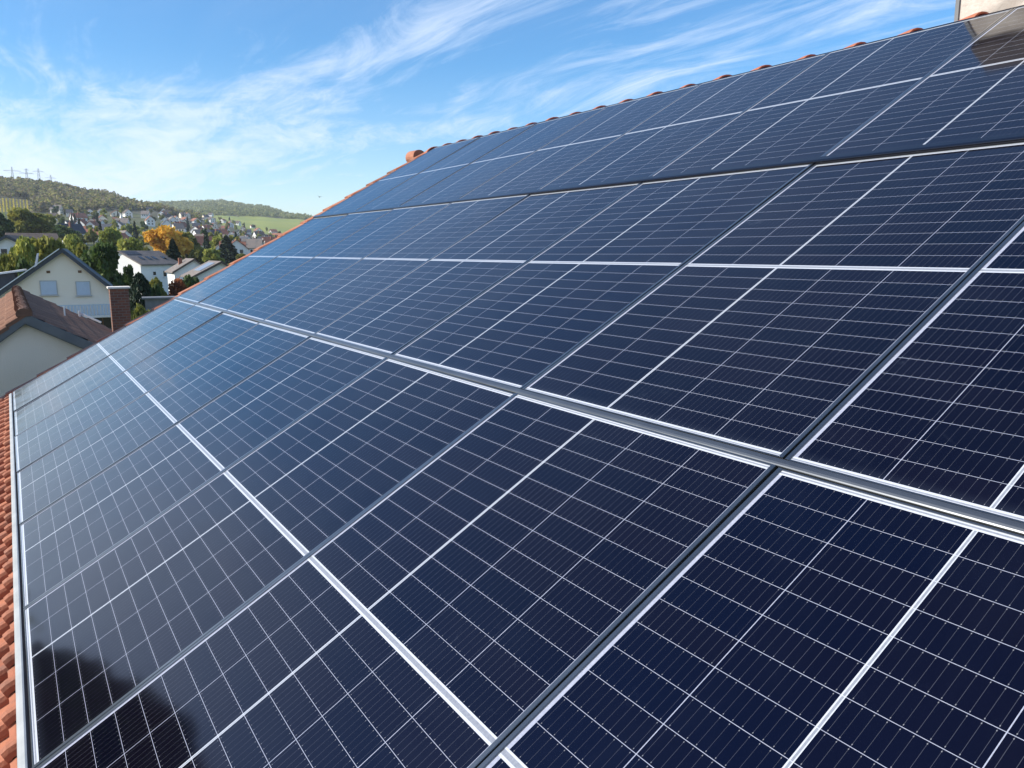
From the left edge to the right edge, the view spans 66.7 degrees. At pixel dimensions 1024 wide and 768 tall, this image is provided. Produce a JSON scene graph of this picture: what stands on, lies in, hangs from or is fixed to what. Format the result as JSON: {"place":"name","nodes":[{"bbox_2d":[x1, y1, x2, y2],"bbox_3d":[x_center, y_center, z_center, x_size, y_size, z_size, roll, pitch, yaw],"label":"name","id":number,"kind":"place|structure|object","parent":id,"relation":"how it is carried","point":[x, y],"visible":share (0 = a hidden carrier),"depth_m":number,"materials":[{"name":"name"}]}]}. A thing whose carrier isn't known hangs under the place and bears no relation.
{"place":"outdoors","nodes":[
{"label":"outdoors","id":0,"kind":"place"},
{"bbox_2d":[51,206,58,212],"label":"village tree","id":1,"kind":"object","parent":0,"point":[55,209],"visible":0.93,"depth_m":761.23,"materials":[{"name":"green plant"}]},
{"bbox_2d":[0,195,303,264],"bbox_3d":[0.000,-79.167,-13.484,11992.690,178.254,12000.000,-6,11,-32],"label":"ground","id":2,"kind":"structure","parent":0,"point":[282,225],"depth_m":1211.26,"materials":[{"name":"green plant"}]},
{"bbox_2d":[0,212,14,237],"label":"broadleaf tree","id":3,"kind":"object","parent":2,"relation":"on","point":[6,225],"visible":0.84,"depth_m":245.93,"materials":[{"name":"green plant"}]},
{"bbox_2d":[0,251,20,272],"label":"broadleaf tree","id":4,"kind":"object","parent":2,"relation":"on","point":[9,261],"visible":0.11,"depth_m":69.87,"materials":[{"name":"green plant"}]},
{"bbox_2d":[0,198,28,211],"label":"vineyard","id":5,"kind":"object","parent":2,"relation":"on","point":[10,204],"visible":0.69,"depth_m":848.98,"materials":[{"name":"green plant"}]},
{"bbox_2d":[0,235,31,253],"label":"white gabled house","id":6,"kind":"structure","parent":2,"relation":"on","point":[7,242],"depth_m":97.87,"materials":[{"name":"white paint"}]},
{"bbox_2d":[0,248,7,253],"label":"window","id":7,"kind":"structure","parent":6,"relation":"in","point":[5,250],"depth_m":97.89,"materials":[{"name":"white"}]},
{"bbox_2d":[8,236,40,263],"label":"broadleaf tree","id":8,"kind":"object","parent":2,"relation":"on","point":[24,247],"visible":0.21,"depth_m":86.34,"materials":[{"name":"green plant"}]},
{"bbox_2d":[15,256,34,277],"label":"shrub","id":9,"kind":"object","parent":2,"relation":"on","point":[21,263],"visible":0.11,"depth_m":68.21,"materials":[{"name":"green plant"}]},
{"bbox_2d":[7,207,55,232],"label":"broadleaf tree","id":10,"kind":"object","parent":2,"relation":"on","point":[25,220],"visible":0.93,"depth_m":272.92,"materials":[{"name":"green plant"}]},
{"bbox_2d":[5,233,58,239],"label":"brown roofed house","id":11,"kind":"structure","parent":2,"relation":"on","point":[49,235],"depth_m":125.78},
{"bbox_2d":[28,234,65,261],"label":"broadleaf tree","id":12,"kind":"object","parent":2,"relation":"on","point":[45,246],"visible":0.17,"depth_m":90.42,"materials":[{"name":"green plant"}]},
{"bbox_2d":[42,213,57,234],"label":"broadleaf tree","id":13,"kind":"object","parent":2,"relation":"on","point":[50,216],"visible":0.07,"depth_m":291.82,"materials":[{"name":"green plant"}]},
{"bbox_2d":[0,248,112,328],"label":"cream house","id":14,"kind":"structure","parent":2,"relation":"on","point":[68,279],"depth_m":64.64,"materials":[{"name":"paint"}]},
{"bbox_2d":[39,280,58,295],"bbox_3d":[-38.183,-7.885,64.107,1.390,1.270,0.158,-5,11,-27],"label":"window","id":15,"kind":"structure","parent":14,"relation":"in","point":[47,288],"depth_m":64.14,"materials":[{"name":"blue glass"}]},
{"bbox_2d":[75,281,91,296],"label":"window","id":16,"kind":"structure","parent":14,"relation":"in","point":[83,289],"depth_m":65.29,"materials":[{"name":"blue glass"}]},
{"bbox_2d":[88,317,111,328],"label":"patio door","id":17,"kind":"structure","parent":14,"relation":"in","point":[106,321],"depth_m":66.44,"materials":[{"name":"black glass"}]},
{"bbox_2d":[49,204,63,214],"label":"village house","id":18,"kind":"structure","parent":2,"relation":"on","point":[60,211],"depth_m":786.37,"materials":[{"name":"white"}]},
{"bbox_2d":[55,228,67,237],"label":"village tree","id":19,"kind":"object","parent":2,"relation":"on","point":[61,233],"visible":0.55,"depth_m":327.08,"materials":[{"name":"green plant"}]},
{"bbox_2d":[0,285,130,396],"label":"neighbour house","id":20,"kind":"structure","parent":2,"relation":"on","point":[38,334],"depth_m":12.69,"materials":[{"name":"grey paint"}]},
{"bbox_2d":[55,224,80,237],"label":"village tree","id":21,"kind":"object","parent":2,"relation":"on","point":[71,231],"visible":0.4,"depth_m":337.66,"materials":[{"name":"green plant"}]},
{"bbox_2d":[65,209,73,216],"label":"village house","id":22,"kind":"structure","parent":2,"relation":"on","point":[68,211],"depth_m":769.78,"materials":[{"name":"stone"}]},
{"bbox_2d":[57,222,86,243],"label":"village house","id":23,"kind":"structure","parent":2,"relation":"on","point":[79,228],"depth_m":373.64,"materials":[{"name":"stone"}]},
{"bbox_2d":[63,233,82,252],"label":"broadleaf tree","id":24,"kind":"object","parent":2,"relation":"on","point":[70,241],"visible":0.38,"depth_m":162.57,"materials":[{"name":"green plant"}]},
{"bbox_2d":[68,212,87,220],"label":"village house","id":25,"kind":"structure","parent":2,"relation":"on","point":[81,215],"depth_m":694.38,"materials":[{"name":"white"}]},
{"bbox_2d":[74,218,87,225],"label":"village house","id":26,"kind":"structure","parent":2,"relation":"on","point":[83,222],"depth_m":559.99,"materials":[{"name":"white paint"}]},
{"bbox_2d":[73,243,89,257],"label":"broadleaf tree","id":27,"kind":"object","parent":2,"relation":"on","point":[79,248],"visible":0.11,"depth_m":83.44,"materials":[{"name":"green plant"}]},
{"bbox_2d":[79,234,91,244],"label":"village tree","id":28,"kind":"object","parent":2,"relation":"on","point":[82,238],"visible":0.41,"depth_m":352.27,"materials":[{"name":"green plant"}]},
{"bbox_2d":[85,226,98,244],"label":"village tree","id":29,"kind":"object","parent":2,"relation":"on","point":[91,235],"visible":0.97,"depth_m":336.82,"materials":[{"name":"green plant"}]},
{"bbox_2d":[85,220,98,228],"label":"village house","id":30,"kind":"structure","parent":2,"relation":"on","point":[93,223],"depth_m":525.37,"materials":[{"name":"white"}]},
{"bbox_2d":[0,176,201,218],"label":"wooded hillside","id":31,"kind":"structure","parent":2,"relation":"on","point":[41,195],"depth_m":1010.46,"materials":[{"name":"green plant"}]},
{"bbox_2d":[79,239,130,306],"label":"broadleaf tree","id":32,"kind":"object","parent":2,"relation":"on","point":[100,258],"visible":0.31,"depth_m":79.76,"materials":[{"name":"green plant"}]},
{"bbox_2d":[101,223,118,230],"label":"village house","id":33,"kind":"structure","parent":2,"relation":"on","point":[106,225],"depth_m":498.48,"materials":[{"name":"stone"}]},
{"bbox_2d":[98,226,122,250],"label":"broadleaf tree","id":34,"kind":"object","parent":2,"relation":"on","point":[108,235],"visible":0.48,"depth_m":186.58,"materials":[{"name":"green plant"}]},
{"bbox_2d":[110,210,121,216],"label":"village house","id":35,"kind":"structure","parent":2,"relation":"on","point":[113,213],"depth_m":808.03,"materials":[{"name":"white paint"}]},
{"bbox_2d":[115,217,130,224],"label":"village house","id":36,"kind":"structure","parent":2,"relation":"on","point":[124,221],"depth_m":630.59,"materials":[{"name":"white"}]},
{"bbox_2d":[122,209,132,217],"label":"village house","id":37,"kind":"structure","parent":2,"relation":"on","point":[127,212],"depth_m":834.76,"materials":[{"name":"white paint"}]},
{"bbox_2d":[123,264,133,293],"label":"shrub","id":38,"kind":"object","parent":2,"relation":"on","point":[128,270],"visible":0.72,"depth_m":71.13,"materials":[{"name":"green plant"}]},
{"bbox_2d":[125,226,132,234],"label":"village tree","id":39,"kind":"object","parent":2,"relation":"on","point":[129,229],"visible":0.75,"depth_m":514.04,"materials":[{"name":"green plant"}]},
{"bbox_2d":[117,236,143,250],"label":"broadleaf tree","id":40,"kind":"object","parent":2,"relation":"on","point":[131,244],"visible":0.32,"depth_m":167.89,"materials":[{"name":"green plant"}]},
{"bbox_2d":[132,221,139,240],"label":"village conifer","id":41,"kind":"object","parent":2,"relation":"on","point":[135,234],"visible":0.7,"depth_m":410.57,"materials":[{"name":"green plant"}]},
{"bbox_2d":[129,272,151,313],"bbox_3d":[-30.034,-5.424,63.218,1.692,7.468,1.724,-7,12,-37],"label":"cypress tree","id":42,"kind":"object","parent":2,"relation":"on","point":[140,282],"visible":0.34,"depth_m":62.42,"materials":[{"name":"green plant"}]},
{"bbox_2d":[131,303,150,319],"bbox_3d":[-24.752,-2.790,52.834,1.881,5.531,1.801,-1,10,-7],"label":"shrub","id":43,"kind":"object","parent":2,"relation":"on","point":[140,310],"visible":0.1,"depth_m":52.01,"materials":[{"name":"green plant"}]},
{"bbox_2d":[140,221,148,228],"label":"village tree","id":44,"kind":"object","parent":2,"relation":"on","point":[144,225],"visible":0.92,"depth_m":605.00,"materials":[{"name":"green plant"}]},
{"bbox_2d":[140,210,150,217],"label":"village house","id":45,"kind":"structure","parent":2,"relation":"on","point":[145,214],"depth_m":835.66,"materials":[{"name":"white paint"}]},
{"bbox_2d":[116,251,177,300],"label":"long white house","id":46,"kind":"structure","parent":2,"relation":"on","point":[149,265],"depth_m":129.05,"materials":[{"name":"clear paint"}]},
{"bbox_2d":[144,215,154,226],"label":"village house","id":47,"kind":"structure","parent":2,"relation":"on","point":[149,220],"depth_m":728.27,"materials":[{"name":"white paint"}]},
{"bbox_2d":[149,283,160,295],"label":"shrub","id":48,"kind":"object","parent":2,"relation":"on","point":[155,289],"visible":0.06,"depth_m":68.55,"materials":[{"name":"green plant"}]},
{"bbox_2d":[142,296,174,310],"bbox_3d":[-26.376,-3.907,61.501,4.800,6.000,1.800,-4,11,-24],"label":"garage","id":49,"kind":"structure","parent":2,"relation":"on","point":[151,302],"depth_m":59.77,"materials":[{"name":"grey paint"}]},
{"bbox_2d":[149,277,169,295],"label":"shrub","id":50,"kind":"object","parent":2,"relation":"on","point":[156,280],"visible":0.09,"depth_m":79.15,"materials":[{"name":"green plant"}]},
{"bbox_2d":[159,219,171,226],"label":"village house","id":51,"kind":"structure","parent":2,"relation":"on","point":[166,222],"depth_m":645.16,"materials":[{"name":"paint"}]},
{"bbox_2d":[142,224,193,254],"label":"autumn tree","id":52,"kind":"object","parent":2,"relation":"on","point":[159,238],"visible":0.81,"depth_m":231.22,"materials":[{"name":"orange plant"}]},
{"bbox_2d":[168,216,177,222],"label":"village house","id":53,"kind":"structure","parent":2,"relation":"on","point":[172,219],"depth_m":775.00,"materials":[{"name":"white"}]},
{"bbox_2d":[166,238,182,260],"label":"conifer tree","id":54,"kind":"object","parent":2,"relation":"on","point":[173,252],"visible":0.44,"depth_m":135.25,"materials":[{"name":"green plant"}]},
{"bbox_2d":[168,277,186,295],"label":"autumn tree","id":55,"kind":"object","parent":2,"relation":"on","point":[176,287],"visible":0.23,"depth_m":82.81,"materials":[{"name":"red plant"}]},
{"bbox_2d":[171,223,184,231],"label":"village house","id":56,"kind":"structure","parent":2,"relation":"on","point":[179,226],"depth_m":605.98,"materials":[{"name":"white"}]},
{"bbox_2d":[164,258,201,286],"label":"house","id":57,"kind":"structure","parent":2,"relation":"on","point":[179,268],"depth_m":117.17,"materials":[{"name":"white paint"}]},
{"bbox_2d":[179,231,200,259],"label":"broadleaf tree","id":58,"kind":"object","parent":2,"relation":"on","point":[190,237],"visible":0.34,"depth_m":249.91,"materials":[{"name":"green plant"}]},
{"bbox_2d":[182,274,198,287],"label":"shrub","id":59,"kind":"object","parent":2,"relation":"on","point":[189,281],"visible":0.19,"depth_m":89.03,"materials":[{"name":"green plant"}]},
{"bbox_2d":[188,247,204,263],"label":"broadleaf tree","id":60,"kind":"object","parent":2,"relation":"on","point":[196,254],"visible":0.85,"depth_m":232.02,"materials":[{"name":"green plant"}]},
{"bbox_2d":[192,229,211,235],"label":"village house","id":61,"kind":"structure","parent":2,"relation":"on","point":[196,231],"depth_m":502.60,"materials":[{"name":"white paint"}]},
{"bbox_2d":[180,260,228,281],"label":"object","id":62,"kind":"structure","parent":2,"relation":"on","point":[201,272],"depth_m":103.62,"materials":[{"name":"white"}]},
{"bbox_2d":[195,236,213,248],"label":"village house","id":63,"kind":"structure","parent":2,"relation":"on","point":[200,239],"depth_m":333.69,"materials":[{"name":"white paint"}]},
{"bbox_2d":[203,228,210,248],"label":"village conifer","id":64,"kind":"object","parent":2,"relation":"on","point":[206,241],"visible":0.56,"depth_m":301.37,"materials":[{"name":"green plant"}]},
{"bbox_2d":[201,248,224,262],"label":"broadleaf tree","id":65,"kind":"object","parent":2,"relation":"on","point":[211,254],"visible":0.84,"depth_m":228.86,"materials":[{"name":"green plant"}]},
{"bbox_2d":[209,235,222,248],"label":"village tree","id":66,"kind":"object","parent":2,"relation":"on","point":[214,243],"visible":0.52,"depth_m":323.73,"materials":[{"name":"green plant"}]},
{"bbox_2d":[213,228,228,234],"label":"village house","id":67,"kind":"structure","parent":2,"relation":"on","point":[224,231],"depth_m":575.50,"materials":[{"name":"brown"}]},
{"bbox_2d":[132,198,311,219],"bbox_3d":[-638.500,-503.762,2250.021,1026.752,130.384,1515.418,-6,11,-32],"label":"wooded hill","id":68,"kind":"structure","parent":2,"relation":"on","point":[217,207],"depth_m":2133.31,"materials":[{"name":"green plant"}]},
{"bbox_2d":[218,235,238,262],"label":"conifer tree","id":69,"kind":"object","parent":2,"relation":"on","point":[228,251],"visible":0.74,"depth_m":276.24,"materials":[{"name":"green plant"}]},
{"bbox_2d":[228,235,238,240],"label":"village tree","id":70,"kind":"object","parent":2,"relation":"on","point":[231,237],"visible":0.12,"depth_m":326.14,"materials":[{"name":"green plant"}]},
{"bbox_2d":[232,238,249,254],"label":"village house","id":71,"kind":"structure","parent":2,"relation":"on","point":[240,247],"depth_m":295.62,"materials":[{"name":"white paint"}]},
{"bbox_2d":[242,238,263,252],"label":"village house","id":72,"kind":"structure","parent":2,"relation":"on","point":[252,244],"depth_m":328.45,"materials":[{"name":"grey"}]},
{"bbox_2d":[252,231,264,237],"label":"village house","id":73,"kind":"structure","parent":2,"relation":"on","point":[262,233],"depth_m":808.19,"materials":[{"name":"white paint"}]},
{"bbox_2d":[261,236,276,242],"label":"village house","id":74,"kind":"structure","parent":2,"relation":"on","point":[267,239],"depth_m":476.49,"materials":[{"name":"brown"}]},
{"bbox_2d":[0,0,1023,767],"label":"tiled house","id":75,"kind":"structure","parent":2,"relation":"on","point":[8,732],"depth_m":4.31,"materials":[{"name":"ceramic"}]},
{"bbox_2d":[9,393,31,767],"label":"mounting rail","id":76,"kind":"object","parent":75,"relation":"attached to","point":[24,758],"visible":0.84,"depth_m":2.82,"materials":[{"name":"metal"}]},
{"bbox_2d":[13,299,194,410],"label":"solar panel","id":77,"kind":"object","parent":76,"relation":"on","point":[32,390],"visible":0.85,"depth_m":7.38,"materials":[{"name":"blue glass"}]},
{"bbox_2d":[14,304,222,435],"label":"solar panel","id":78,"kind":"object","parent":76,"relation":"attached to","point":[104,370],"visible":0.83,"depth_m":6.46,"materials":[{"name":"blue glass"}]},
{"bbox_2d":[14,312,257,471],"bbox_3d":[-2.704,-0.009,5.592,1.742,0.036,1.099,-37,26,-23],"label":"solar panel","id":79,"kind":"object","parent":76,"relation":"on","point":[51,432],"visible":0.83,"depth_m":5.53,"materials":[{"name":"blue glass"}]},
{"bbox_2d":[17,322,309,524],"bbox_3d":[-2.108,0.147,4.676,1.742,0.036,1.099,-37,26,-22],"label":"solar panel","id":80,"kind":"object","parent":76,"relation":"attached to","point":[59,472],"visible":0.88,"depth_m":4.59,"materials":[{"name":"blue glass"}]},
{"bbox_2d":[20,337,386,608],"bbox_3d":[-1.512,0.303,3.759,1.742,0.037,1.099,-38,26,-22],"label":"solar panel","id":81,"kind":"object","parent":76,"relation":"attached to","point":[68,535],"visible":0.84,"depth_m":3.66,"materials":[{"name":"blue glass"}]},
{"bbox_2d":[23,357,514,767],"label":"solar panel","id":82,"kind":"object","parent":76,"relation":"attached to","point":[108,630],"visible":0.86,"depth_m":2.71,"materials":[{"name":"blue glass"}]},
{"bbox_2d":[36,393,776,767],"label":"solar panel","id":83,"kind":"object","parent":76,"relation":"attached to","point":[480,591],"visible":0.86,"depth_m":1.91,"materials":[{"name":"blue glass"}]},
{"bbox_2d":[477,468,1023,767],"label":"solar panel","id":84,"kind":"object","parent":76,"relation":"on","point":[780,618],"visible":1,"depth_m":1.37,"materials":[{"name":"blue glass"}]},
{"bbox_2d":[174,297,1023,535],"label":"mounting rail","id":85,"kind":"object","parent":75,"relation":"attached to","point":[994,521],"visible":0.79,"depth_m":1.85,"materials":[{"name":"metal"}]},
{"bbox_2d":[178,214,346,302],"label":"solar panel","id":86,"kind":"object","parent":85,"relation":"on","point":[200,292],"visible":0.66,"depth_m":8.07,"materials":[{"name":"blue glass"}]},
{"bbox_2d":[199,209,391,309],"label":"solar panel","id":87,"kind":"object","parent":85,"relation":"on","point":[269,272],"visible":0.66,"depth_m":7.15,"materials":[{"name":"blue glass"}]},
{"bbox_2d":[227,203,449,319],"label":"solar panel","id":88,"kind":"object","parent":85,"relation":"on","point":[265,302],"visible":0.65,"depth_m":6.22,"materials":[{"name":"blue glass"}]},
{"bbox_2d":[264,194,529,333],"bbox_3d":[-0.811,-0.847,5.351,1.742,0.037,1.099,-38,26,-22],"label":"solar panel","id":89,"kind":"object","parent":85,"relation":"on","point":[336,296],"visible":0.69,"depth_m":5.29,"materials":[{"name":"blue glass"}]},
{"bbox_2d":[314,183,640,353],"bbox_3d":[-0.214,-0.691,4.434,1.742,0.038,1.099,-37,26,-23],"label":"solar panel","id":90,"kind":"object","parent":85,"relation":"on","point":[402,312],"visible":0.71,"depth_m":4.35,"materials":[{"name":"blue glass"}]},
{"bbox_2d":[392,163,812,388],"bbox_3d":[0.382,-0.534,3.518,1.742,0.035,1.099,-37,26,-22],"label":"solar panel","id":91,"kind":"object","parent":85,"relation":"on","point":[526,323],"visible":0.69,"depth_m":3.41,"materials":[{"name":"blue glass"}]},
{"bbox_2d":[522,142,1023,458],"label":"solar panel","id":92,"kind":"object","parent":85,"relation":"on","point":[786,321],"visible":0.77,"depth_m":2.45,"materials":[{"name":"blue glass"}]},
{"bbox_2d":[785,222,1023,522],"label":"solar panel","id":93,"kind":"object","parent":85,"relation":"on","point":[931,405],"visible":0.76,"depth_m":1.75,"materials":[{"name":"blue glass"}]},
{"bbox_2d":[313,133,1023,217],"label":"mounting rail","id":94,"kind":"object","parent":75,"relation":"attached to","point":[984,141],"visible":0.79,"depth_m":3.56,"materials":[{"name":"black metal"}]},
{"bbox_2d":[320,137,478,214],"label":"solar panel","id":95,"kind":"object","parent":94,"relation":"on","point":[378,188],"visible":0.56,"depth_m":8.76,"materials":[{"name":"blue glass"}]},
{"bbox_2d":[355,124,534,210],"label":"solar panel","id":96,"kind":"object","parent":94,"relation":"on","point":[427,178],"visible":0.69,"depth_m":7.83,"materials":[{"name":"blue glass"}]},
{"bbox_2d":[400,106,606,205],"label":"solar panel","id":97,"kind":"object","parent":94,"relation":"on","point":[461,182],"visible":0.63,"depth_m":6.91,"materials":[{"name":"blue glass"}]},
{"bbox_2d":[458,84,698,198],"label":"solar panel","id":98,"kind":"object","parent":94,"relation":"on","point":[537,169],"visible":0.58,"depth_m":5.99,"materials":[{"name":"blue glass"}]},
{"bbox_2d":[539,53,826,188],"bbox_3d":[1.098,-1.696,5.117,1.742,0.035,1.099,-38,26,-22],"label":"solar panel","id":99,"kind":"object","parent":94,"relation":"on","point":[661,138],"visible":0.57,"depth_m":5.05,"materials":[{"name":"blue glass"}]},
{"bbox_2d":[651,8,1012,175],"bbox_3d":[1.695,-1.540,4.201,1.742,0.037,1.099,-38,26,-22],"label":"solar panel","id":100,"kind":"object","parent":94,"relation":"on","point":[825,104],"visible":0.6,"depth_m":4.12,"materials":[{"name":"blue glass"}]},
{"bbox_2d":[824,6,1023,155],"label":"solar panel","id":101,"kind":"object","parent":94,"relation":"on","point":[974,89],"visible":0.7,"depth_m":3.35,"materials":[{"name":"blue glass"}]},
{"bbox_2d":[435,5,1023,147],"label":"mounting rail","id":102,"kind":"object","parent":75,"relation":"attached to","point":[766,67],"visible":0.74,"depth_m":5.31,"materials":[{"name":"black metal"}]},
{"bbox_2d":[0,0,955,215],"label":"sky","id":103,"kind":"structure","parent":0,"point":[285,105],"materials":[{"name":"blue"}]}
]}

